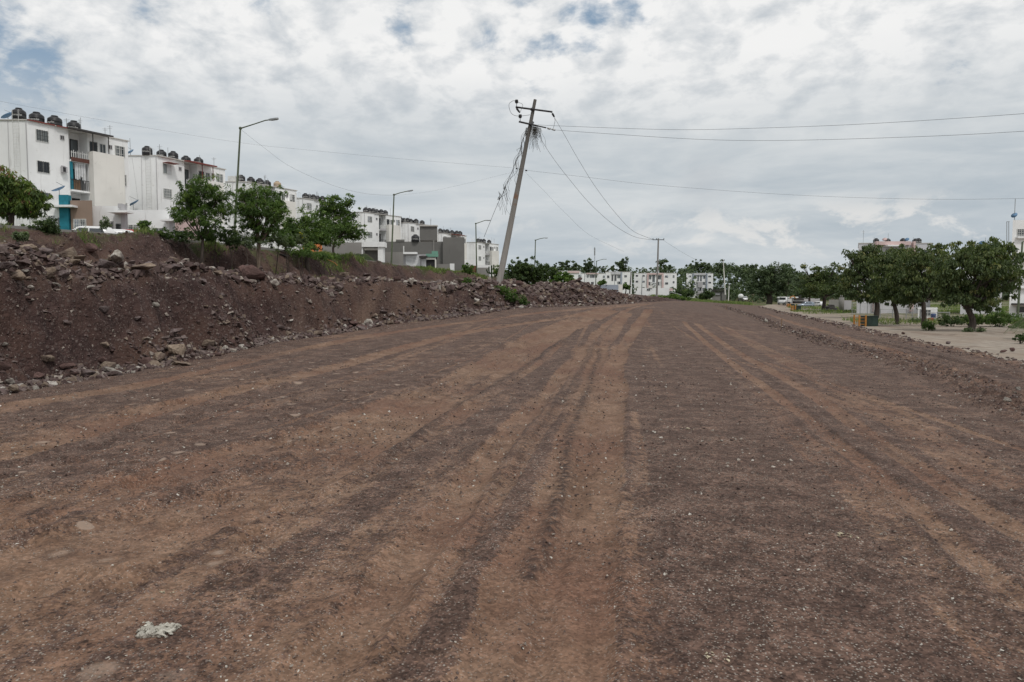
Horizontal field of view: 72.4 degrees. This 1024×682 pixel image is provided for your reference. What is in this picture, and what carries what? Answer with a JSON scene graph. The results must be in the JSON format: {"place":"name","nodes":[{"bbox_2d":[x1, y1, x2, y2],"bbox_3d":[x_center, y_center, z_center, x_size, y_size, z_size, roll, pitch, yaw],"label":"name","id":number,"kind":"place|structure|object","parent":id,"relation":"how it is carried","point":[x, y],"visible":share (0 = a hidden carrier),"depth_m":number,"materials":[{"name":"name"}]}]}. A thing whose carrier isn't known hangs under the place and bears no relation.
{"place":"outdoors","nodes":[
{"label":"outdoors","id":0,"kind":"place"},
{"bbox_2d":[0,228,688,385],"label":"earth bank","id":1,"kind":"structure","parent":0,"point":[54,334],"depth_m":22.37,"materials":[{"name":"soil"}]},
{"bbox_2d":[11,231,29,241],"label":"shrub","id":2,"kind":"object","parent":1,"relation":"on","point":[23,236],"visible":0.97,"depth_m":32.66,"materials":[{"name":"green plant"}]},
{"bbox_2d":[19,217,61,234],"bbox_3d":[-25.994,-6.188,38.251,2.775,1.100,1.560,0,3,0],"label":"shrub","id":3,"kind":"object","parent":1,"relation":"on","point":[49,226],"visible":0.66,"depth_m":37.97,"materials":[{"name":"green plant"}]},
{"bbox_2d":[56,247,76,257],"bbox_3d":[-14.157,-2.798,22.263,0.513,0.417,0.588,3,5,43],"label":"rock","id":4,"kind":"object","parent":1,"relation":"on","point":[70,252],"visible":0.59,"depth_m":22.12,"materials":[{"name":"stone"}]},
{"bbox_2d":[98,259,114,268],"bbox_3d":[-11.294,-2.136,19.433,0.377,0.326,0.661,-8,13,-7],"label":"rock","id":5,"kind":"object","parent":1,"relation":"on","point":[104,263],"visible":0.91,"depth_m":19.22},
{"bbox_2d":[110,249,123,262],"bbox_3d":[-11.233,-2.402,19.854,0.346,0.392,0.748,1,-2,-17],"label":"rock","id":6,"kind":"object","parent":1,"relation":"on","point":[116,256],"visible":0.99,"depth_m":19.70,"materials":[{"name":"stone"}]},
{"bbox_2d":[130,263,155,269],"bbox_3d":[-10.798,-2.172,20.497,0.712,0.201,0.430,-6,8,13],"label":"boulder","id":7,"kind":"object","parent":1,"relation":"on","point":[146,266],"visible":0.99,"depth_m":20.40,"materials":[{"name":"stone"}]},
{"bbox_2d":[150,227,177,239],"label":"shrub","id":8,"kind":"object","parent":1,"relation":"on","point":[168,236],"visible":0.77,"depth_m":45.30,"materials":[{"name":"green plant"}]},
{"bbox_2d":[167,344,185,354],"bbox_3d":[-8.897,0.207,18.640,0.355,0.304,0.536,22,7,34],"label":"rock","id":9,"kind":"object","parent":1,"relation":"on","point":[180,349],"visible":1,"depth_m":18.52,"materials":[{"name":"stone"}]},
{"bbox_2d":[170,227,201,257],"bbox_3d":[-21.510,-6.248,46.081,1.980,2.722,1.629,0,3,0],"label":"shrub","id":10,"kind":"object","parent":1,"relation":"on","point":[185,234],"visible":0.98,"depth_m":45.77,"materials":[{"name":"green plant"}]},
{"bbox_2d":[165,174,237,263],"bbox_3d":[-20.637,-7.892,47.139,4.738,6.912,3.932,0,3,0],"label":"feathery tree","id":11,"kind":"object","parent":1,"relation":"on","point":[191,196],"visible":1,"depth_m":46.47,"materials":[{"name":"green plant"}]},
{"bbox_2d":[199,229,231,266],"bbox_3d":[-20.712,-6.241,48.718,2.213,3.431,1.953,1,4,22],"label":"shrub","id":12,"kind":"object","parent":1,"relation":"on","point":[220,235],"visible":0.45,"depth_m":48.55,"materials":[{"name":"green plant"}]},
{"bbox_2d":[218,225,244,268],"bbox_3d":[-19.487,-6.272,49.055,1.781,3.788,2.001,0,3,0],"label":"shrub","id":13,"kind":"object","parent":1,"relation":"on","point":[229,241],"visible":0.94,"depth_m":48.69,"materials":[{"name":"green plant"}]},
{"bbox_2d":[0,221,487,281],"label":"grass","id":14,"kind":"structure","parent":1,"relation":"on","point":[346,255],"depth_m":65.09,"materials":[{"name":"plant"}]},
{"bbox_2d":[234,236,262,263],"bbox_3d":[-18.425,-5.749,49.128,1.808,3.327,1.710,0,3,0],"label":"shrub","id":15,"kind":"object","parent":1,"relation":"on","point":[247,243],"visible":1,"depth_m":48.73,"materials":[{"name":"green plant"}]},
{"bbox_2d":[241,265,265,279],"bbox_3d":[-9.876,-2.620,26.774,0.918,0.608,0.507,-6,1,-7],"label":"boulder","id":16,"kind":"object","parent":1,"relation":"on","point":[251,272],"visible":0.9,"depth_m":26.60,"materials":[{"name":"stone"}]},
{"bbox_2d":[233,118,278,239],"bbox_3d":[-19.641,-11.439,53.408,3.877,10.992,0.400,0,3,0],"label":"street lamp","id":17,"kind":"object","parent":1,"relation":"on","point":[238,161],"visible":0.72,"depth_m":53.18,"materials":[{"name":"metal"}]},
{"bbox_2d":[232,181,292,268],"bbox_3d":[-17.726,-7.680,49.567,4.086,7.307,3.708,-2,4,-25],"label":"feathery tree","id":18,"kind":"object","parent":1,"relation":"on","point":[248,210],"visible":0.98,"depth_m":49.25,"materials":[{"name":"green plant"}]},
{"bbox_2d":[265,234,290,274],"bbox_3d":[-17.341,-6.270,51.914,1.885,4.116,1.699,0,3,0],"label":"shrub","id":19,"kind":"object","parent":1,"relation":"on","point":[279,241],"visible":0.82,"depth_m":51.71,"materials":[{"name":"plant"}]},
{"bbox_2d":[296,228,309,275],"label":"shrub","id":20,"kind":"object","parent":1,"relation":"on","point":[301,238],"visible":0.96,"depth_m":51.34,"materials":[{"name":"green plant"}]},
{"bbox_2d":[286,245,320,275],"bbox_3d":[-14.745,-5.456,50.105,2.495,2.764,2.275,0,3,0],"label":"shrub","id":21,"kind":"object","parent":1,"relation":"on","point":[304,252],"visible":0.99,"depth_m":49.73,"materials":[{"name":"green plant"}]},
{"bbox_2d":[270,204,344,270],"bbox_3d":[-17.993,-8.847,60.858,6.806,6.328,5.225,0,3,0],"label":"round tree","id":22,"kind":"object","parent":1,"relation":"on","point":[317,234],"visible":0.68,"depth_m":60.71,"materials":[{"name":"green plant"}]},
{"bbox_2d":[311,252,341,275],"bbox_3d":[-15.512,-5.967,57.563,2.787,2.717,2.134,-1,4,-21],"label":"shrub","id":23,"kind":"object","parent":1,"relation":"on","point":[324,256],"visible":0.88,"depth_m":57.24,"materials":[{"name":"green plant"}]},
{"bbox_2d":[0,230,654,404],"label":"rubble","id":24,"kind":"object","parent":1,"relation":"on","point":[438,285],"visible":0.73,"depth_m":25.40,"materials":[{"name":"stone"}]},
{"bbox_2d":[314,193,369,252],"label":"round tree","id":25,"kind":"object","parent":1,"relation":"on","point":[345,222],"visible":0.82,"depth_m":68.93,"materials":[{"name":"green plant"}]},
{"bbox_2d":[390,190,412,263],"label":"street lamp","id":26,"kind":"object","parent":1,"relation":"on","point":[393,224],"visible":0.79,"depth_m":86.22,"materials":[{"name":"metal"}]},
{"bbox_2d":[461,262,474,274],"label":"shrub","id":27,"kind":"object","parent":1,"relation":"on","point":[467,268],"visible":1,"depth_m":96.94,"materials":[{"name":"green plant"}]},
{"bbox_2d":[494,285,526,303],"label":"shrub","id":28,"kind":"object","parent":1,"relation":"on","point":[508,294],"visible":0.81,"depth_m":43.05,"materials":[{"name":"green plant"}]},
{"bbox_2d":[496,99,555,283],"bbox_3d":[0.713,-9.120,47.460,4.445,14.309,0.788,0,3,0],"label":"utility pole","id":29,"kind":"object","parent":1,"relation":"on","point":[505,250],"visible":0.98,"depth_m":47.29,"materials":[{"name":"concrete"}]},
{"bbox_2d":[484,130,525,235],"bbox_3d":[-0.057,-11.582,52.560,1.364,6.706,10.603,-1,4,-18],"label":"guy cable","id":30,"kind":"object","parent":29,"relation":"attached to","point":[508,179],"visible":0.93,"depth_m":52.20,"materials":[{"name":"metal"}]},
{"bbox_2d":[547,113,1023,129],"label":"power line","id":31,"kind":"object","parent":29,"relation":"attached to","point":[782,127],"visible":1,"depth_m":36.34,"materials":[{"name":"metal"}]},
{"bbox_2d":[560,130,1021,140],"bbox_3d":[13.764,-11.280,36.895,30.152,4.677,0.036,3,5,44],"label":"power line","id":32,"kind":"object","parent":29,"relation":"attached to","point":[786,140],"visible":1,"depth_m":36.86,"materials":[{"name":"metal"}]},
{"bbox_2d":[503,256,548,284],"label":"tree","id":33,"kind":"object","parent":1,"relation":"on","point":[527,273],"visible":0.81,"depth_m":95.23,"materials":[{"name":"green plant"}]},
{"bbox_2d":[542,264,563,282],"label":"tree","id":34,"kind":"object","parent":1,"relation":"on","point":[552,271],"visible":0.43,"depth_m":116.41,"materials":[{"name":"green plant"}]},
{"bbox_2d":[548,271,573,282],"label":"tree","id":35,"kind":"object","parent":1,"relation":"on","point":[566,277],"visible":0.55,"depth_m":111.09,"materials":[{"name":"green plant"}]},
{"bbox_2d":[599,284,622,292],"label":"building","id":36,"kind":"structure","parent":1,"relation":"on","point":[611,287],"depth_m":131.62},
{"bbox_2d":[654,238,663,296],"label":"utility pole","id":37,"kind":"object","parent":1,"relation":"on","point":[658,239],"visible":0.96,"depth_m":129.27,"materials":[{"name":"concrete"}]},
{"bbox_2d":[660,294,692,300],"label":"bush","id":38,"kind":"object","parent":1,"relation":"on","point":[676,297],"visible":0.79,"depth_m":126.63,"materials":[{"name":"green plant"}]},
{"bbox_2d":[0,300,1023,681],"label":"dirt road","id":39,"kind":"structure","parent":0,"point":[636,636],"depth_m":5.66,"materials":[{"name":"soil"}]},
{"bbox_2d":[135,621,181,637],"bbox_3d":[-1.817,1.478,3.591,0.204,0.032,0.162,0,3,0],"label":"lime clod","id":40,"kind":"object","parent":39,"relation":"on","point":[148,629],"visible":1,"depth_m":3.57,"materials":[{"name":"stone"}]},
{"bbox_2d":[715,305,1023,421],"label":"gravel berm","id":41,"kind":"structure","parent":39,"relation":"on","point":[818,319],"depth_m":22.84,"materials":[{"name":"gravel"}]},
{"bbox_2d":[0,0,1023,289],"label":"sky","id":42,"kind":"structure","parent":0,"point":[428,81],"materials":[{"name":"white"}]},
{"bbox_2d":[698,294,1009,305],"bbox_3d":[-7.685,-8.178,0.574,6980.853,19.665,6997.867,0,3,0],"label":"field","id":43,"kind":"structure","parent":0,"point":[756,303],"depth_m":248.16,"materials":[{"name":"plant"}]},
{"bbox_2d":[35,195,77,229],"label":"house front","id":44,"kind":"structure","parent":43,"relation":"on","point":[61,211],"depth_m":55.59,"materials":[{"name":"paint"}]},
{"bbox_2d":[0,110,129,225],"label":"apartment block","id":45,"kind":"structure","parent":43,"relation":"on","point":[55,161],"depth_m":60.98,"materials":[{"name":"paint"}]},
{"bbox_2d":[11,107,26,118],"bbox_3d":[-41.115,-18.912,58.379,1.043,1.037,1.056,-1,4,-12],"label":"water tank","id":46,"kind":"object","parent":45,"relation":"on","point":[17,111],"visible":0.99,"depth_m":58.01,"materials":[{"name":"black plastic"}]},
{"bbox_2d":[29,111,44,121],"bbox_3d":[-40.789,-19.072,60.069,1.169,1.152,1.182,0,3,-6],"label":"water tank","id":47,"kind":"object","parent":45,"relation":"on","point":[36,116],"visible":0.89,"depth_m":59.67,"materials":[{"name":"black plastic"}]},
{"bbox_2d":[35,128,48,142],"bbox_3d":[-39.629,-17.312,59.061,0.115,1.000,1.040,2,4,28],"label":"window","id":48,"kind":"structure","parent":45,"relation":"in","point":[41,135],"depth_m":59.05,"materials":[{"name":"glass"}]},
{"bbox_2d":[36,160,49,173],"bbox_3d":[-39.629,-14.716,59.218,0.115,1.000,1.040,2,4,28],"label":"window","id":49,"kind":"structure","parent":45,"relation":"in","point":[42,166],"depth_m":59.19,"materials":[{"name":"glass"}]},
{"bbox_2d":[47,115,62,125],"bbox_3d":[-39.789,-19.076,60.903,1.148,1.060,1.161,1,4,16],"label":"water tank","id":50,"kind":"object","parent":45,"relation":"on","point":[54,119],"visible":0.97,"depth_m":60.50,"materials":[{"name":"black plastic"}]},
{"bbox_2d":[69,139,77,158],"bbox_3d":[-39.193,-16.997,62.642,0.080,2.020,0.700,2,4,28],"label":"balcony door","id":51,"kind":"structure","parent":45,"relation":"in","point":[73,143],"depth_m":62.56,"materials":[{"name":"glass"}]},
{"bbox_2d":[115,145,124,157],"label":"window","id":52,"kind":"structure","parent":45,"relation":"in","point":[119,150],"depth_m":65.12,"materials":[{"name":"white metal"}]},
{"bbox_2d":[70,200,92,229],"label":"house front","id":53,"kind":"structure","parent":43,"relation":"on","point":[81,214],"depth_m":55.68,"materials":[{"name":"paint"}]},
{"bbox_2d":[92,203,133,228],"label":"house front","id":54,"kind":"structure","parent":43,"relation":"on","point":[117,216],"depth_m":56.96,"materials":[{"name":"paint"}]},
{"bbox_2d":[127,210,174,234],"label":"house front","id":55,"kind":"structure","parent":43,"relation":"on","point":[160,219],"depth_m":59.97,"materials":[{"name":"paint"}]},
{"bbox_2d":[128,144,225,223],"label":"apartment block","id":56,"kind":"structure","parent":43,"relation":"on","point":[155,177],"depth_m":71.52,"materials":[{"name":"paint"}]},
{"bbox_2d":[175,218,199,239],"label":"house front","id":57,"kind":"structure","parent":43,"relation":"on","point":[181,226],"depth_m":62.50,"materials":[{"name":"paint"}]},
{"bbox_2d":[201,224,279,248],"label":"house front","id":58,"kind":"structure","parent":43,"relation":"on","point":[250,231],"depth_m":71.45,"materials":[{"name":"paint"}]},
{"bbox_2d":[225,176,297,228],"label":"apartment block","id":59,"kind":"structure","parent":43,"relation":"on","point":[290,199],"depth_m":90.80,"materials":[{"name":"paint"}]},
{"bbox_2d":[297,192,343,241],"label":"apartment block","id":60,"kind":"structure","parent":43,"relation":"on","point":[312,204],"depth_m":101.64,"materials":[{"name":"paint"}]},
{"bbox_2d":[345,205,401,241],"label":"apartment block","id":61,"kind":"structure","parent":43,"relation":"on","point":[378,227],"depth_m":119.54,"materials":[{"name":"paint"}]},
{"bbox_2d":[401,215,437,241],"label":"apartment block","id":62,"kind":"structure","parent":43,"relation":"on","point":[409,230],"depth_m":128.77,"materials":[{"name":"paint"}]},
{"bbox_2d":[419,225,437,241],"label":"house front","id":63,"kind":"structure","parent":43,"relation":"on","point":[428,233],"depth_m":125.07,"materials":[{"name":"concrete"}]},
{"bbox_2d":[438,226,466,261],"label":"apartment block","id":64,"kind":"structure","parent":43,"relation":"on","point":[441,236],"depth_m":146.64,"materials":[{"name":"paint"}]},
{"bbox_2d":[467,239,498,275],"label":"apartment block","id":65,"kind":"structure","parent":43,"relation":"on","point":[487,253],"depth_m":164.45,"materials":[{"name":"paint"}]},
{"bbox_2d":[563,260,581,270],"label":"tree","id":66,"kind":"object","parent":43,"relation":"on","point":[574,267],"visible":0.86,"depth_m":257.86,"materials":[{"name":"green plant"}]},
{"bbox_2d":[583,257,595,272],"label":"tree","id":67,"kind":"object","parent":43,"relation":"on","point":[589,265],"visible":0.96,"depth_m":258.19,"materials":[{"name":"green plant"}]},
{"bbox_2d":[581,273,604,284],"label":"apartment building","id":68,"kind":"structure","parent":43,"relation":"on","point":[590,278],"depth_m":204.25,"materials":[{"name":"concrete"}]},
{"bbox_2d":[605,272,631,293],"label":"apartment building","id":69,"kind":"structure","parent":43,"relation":"on","point":[622,277],"depth_m":239.14,"materials":[{"name":"concrete"}]},
{"bbox_2d":[614,256,628,271],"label":"tree","id":70,"kind":"object","parent":43,"relation":"on","point":[621,266],"visible":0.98,"depth_m":267.93,"materials":[{"name":"green plant"}]},
{"bbox_2d":[637,285,672,295],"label":"building","id":71,"kind":"structure","parent":43,"relation":"on","point":[650,290],"depth_m":149.63,"materials":[{"name":"white paint"}]},
{"bbox_2d":[634,273,676,293],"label":"apartment building","id":72,"kind":"structure","parent":43,"relation":"on","point":[665,280],"depth_m":271.06,"materials":[{"name":"concrete"}]},
{"bbox_2d":[669,289,694,296],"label":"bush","id":73,"kind":"object","parent":43,"relation":"on","point":[684,293],"visible":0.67,"depth_m":163.69,"materials":[{"name":"green plant"}]},
{"bbox_2d":[686,273,712,298],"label":"apartment building","id":74,"kind":"structure","parent":43,"relation":"on","point":[703,280],"depth_m":295.97,"materials":[{"name":"paint"}]},
{"bbox_2d":[685,259,713,272],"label":"tree","id":75,"kind":"object","parent":43,"relation":"on","point":[702,266],"visible":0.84,"depth_m":337.30,"materials":[{"name":"green plant"}]},
{"bbox_2d":[698,288,714,299],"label":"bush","id":76,"kind":"object","parent":43,"relation":"on","point":[706,294],"visible":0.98,"depth_m":158.91,"materials":[{"name":"green plant"}]},
{"bbox_2d":[711,289,726,300],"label":"shack","id":77,"kind":"structure","parent":43,"relation":"on","point":[720,295],"depth_m":167.48,"materials":[{"name":"concrete"}]},
{"bbox_2d":[739,263,757,301],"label":"shade tree","id":78,"kind":"object","parent":43,"relation":"on","point":[749,268],"visible":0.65,"depth_m":288.19,"materials":[{"name":"green plant"}]},
{"bbox_2d":[503,259,1009,302],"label":"wood","id":79,"kind":"object","parent":43,"relation":"on","point":[734,290],"visible":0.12,"depth_m":305.95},
{"bbox_2d":[741,261,795,303],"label":"shade tree","id":80,"kind":"object","parent":43,"relation":"on","point":[768,284],"visible":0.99,"depth_m":198.09,"materials":[{"name":"green plant"}]},
{"bbox_2d":[780,263,804,296],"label":"shade tree","id":81,"kind":"object","parent":43,"relation":"on","point":[788,265],"visible":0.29,"depth_m":288.21,"materials":[{"name":"green plant"}]},
{"bbox_2d":[760,302,1023,362],"bbox_3d":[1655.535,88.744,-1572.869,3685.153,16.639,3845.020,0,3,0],"label":"sandy ground","id":82,"kind":"structure","parent":0,"point":[994,340],"depth_m":45.24,"materials":[{"name":"sand"}]},
{"bbox_2d":[791,271,813,301],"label":"shade tree","id":83,"kind":"object","parent":82,"relation":"on","point":[798,282],"visible":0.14,"depth_m":188.12,"materials":[{"name":"green plant"}]},
{"bbox_2d":[798,261,845,309],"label":"shade tree","id":84,"kind":"object","parent":82,"relation":"on","point":[823,284],"visible":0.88,"depth_m":138.80,"materials":[{"name":"green plant"}]},
{"bbox_2d":[648,294,1023,324],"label":"weeds","id":85,"kind":"object","parent":82,"relation":"on","point":[953,310],"visible":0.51,"depth_m":122.23,"materials":[{"name":"green plant"}]},
{"bbox_2d":[836,243,888,317],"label":"shade tree","id":86,"kind":"object","parent":82,"relation":"on","point":[857,271],"visible":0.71,"depth_m":79.36,"materials":[{"name":"green plant"}]},
{"bbox_2d":[853,315,878,325],"bbox_3d":[28.840,-1.583,56.948,1.571,1.057,1.220,0,3,0],"label":"utility cabinet","id":87,"kind":"object","parent":82,"relation":"on","point":[866,320],"visible":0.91,"depth_m":56.55,"materials":[{"name":"orange metal"}]},
{"bbox_2d":[865,243,919,323],"bbox_3d":[33.084,-4.756,60.897,5.017,7.433,3.834,0,3,0],"label":"shade tree","id":88,"kind":"object","parent":82,"relation":"on","point":[891,256],"visible":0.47,"depth_m":60.33,"materials":[{"name":"green plant"}]},
{"bbox_2d":[856,230,930,312],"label":"apartment building","id":89,"kind":"structure","parent":82,"relation":"on","point":[887,245],"depth_m":107.59,"materials":[{"name":"concrete"}]},
{"bbox_2d":[882,243,955,324],"bbox_3d":[32.800,-4.364,55.971,5.195,7.108,3.995,-1,4,-15],"label":"shade tree","id":90,"kind":"object","parent":82,"relation":"on","point":[913,279],"visible":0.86,"depth_m":55.37,"materials":[{"name":"green plant"}]},
{"bbox_2d":[921,318,936,330],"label":"shrub","id":91,"kind":"object","parent":82,"relation":"on","point":[925,325],"visible":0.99,"depth_m":48.89,"materials":[{"name":"green plant"}]},
{"bbox_2d":[936,313,968,326],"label":"shrub","id":92,"kind":"object","parent":82,"relation":"on","point":[948,319],"visible":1,"depth_m":56.03,"materials":[{"name":"green plant"}]},
{"bbox_2d":[924,236,1023,331],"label":"shade tree","id":93,"kind":"object","parent":82,"relation":"on","point":[989,268],"visible":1,"depth_m":46.84,"materials":[{"name":"green plant"}]},
{"bbox_2d":[957,313,995,325],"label":"shrub","id":94,"kind":"object","parent":82,"relation":"on","point":[980,319],"visible":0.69,"depth_m":55.63,"materials":[{"name":"green plant"}]},
{"bbox_2d":[960,238,1001,313],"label":"apartment building","id":95,"kind":"structure","parent":82,"relation":"on","point":[962,310],"depth_m":99.91,"materials":[{"name":"concrete"}]},
{"bbox_2d":[984,307,1023,326],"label":"shrub","id":96,"kind":"object","parent":82,"relation":"on","point":[1001,320],"visible":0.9,"depth_m":54.64,"materials":[{"name":"green plant"}]},
{"bbox_2d":[1006,199,1023,316],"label":"apartment building","id":97,"kind":"structure","parent":82,"relation":"on","point":[1018,233],"depth_m":72.53,"materials":[{"name":"paint"}]},
{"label":"street","id":98,"kind":"structure","parent":0,"visible":0},
{"bbox_2d":[0,165,53,224],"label":"mango tree","id":99,"kind":"object","parent":98,"relation":"on","point":[18,198],"visible":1,"depth_m":43.04,"materials":[{"name":"green plant"}]},
{"bbox_2d":[72,226,115,233],"bbox_3d":[-30.229,-7.368,49.647,4.200,1.495,1.840,-2,4,-25],"label":"parked car","id":100,"kind":"object","parent":98,"relation":"on","point":[97,229],"visible":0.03,"depth_m":49.31,"materials":[{"name":"white paint"}]},
{"bbox_2d":[99,215,111,229],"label":"shrub","id":101,"kind":"object","parent":98,"relation":"on","point":[105,225],"visible":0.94,"depth_m":42.59,"materials":[{"name":"green plant"}]},
{"bbox_2d":[0,224,489,276],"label":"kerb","id":102,"kind":"structure","parent":98,"relation":"on","point":[64,230],"depth_m":42.20,"materials":[{"name":"concrete"}]},
{"bbox_2d":[322,242,361,254],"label":"block wall","id":103,"kind":"structure","parent":98,"relation":"on","point":[353,247],"depth_m":91.44,"materials":[{"name":"concrete"}]},
{"bbox_2d":[362,242,386,261],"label":"garage","id":104,"kind":"structure","parent":98,"relation":"on","point":[375,251],"depth_m":95.37,"materials":[{"name":"paint"}]},
{"bbox_2d":[385,252,402,264],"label":"block wall","id":105,"kind":"structure","parent":98,"relation":"on","point":[397,257],"depth_m":102.45,"materials":[{"name":"concrete"}]},
{"bbox_2d":[385,240,442,263],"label":"block wall","id":106,"kind":"structure","parent":98,"relation":"on","point":[423,247],"depth_m":111.31,"materials":[{"name":"concrete"}]},
{"bbox_2d":[403,246,427,266],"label":"workshop","id":107,"kind":"structure","parent":98,"relation":"on","point":[412,258],"depth_m":105.35,"materials":[{"name":"paint"}]},
{"bbox_2d":[426,251,437,267],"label":"garage","id":108,"kind":"structure","parent":98,"relation":"on","point":[431,259],"depth_m":106.18,"materials":[{"name":"paint"}]},
{"bbox_2d":[443,237,464,270],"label":"block wall","id":109,"kind":"structure","parent":98,"relation":"on","point":[453,250],"depth_m":110.35,"materials":[{"name":"concrete"}]},
{"bbox_2d":[477,265,490,276],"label":"garden wall","id":110,"kind":"structure","parent":98,"relation":"on","point":[481,269],"depth_m":126.42,"materials":[{"name":"concrete"}]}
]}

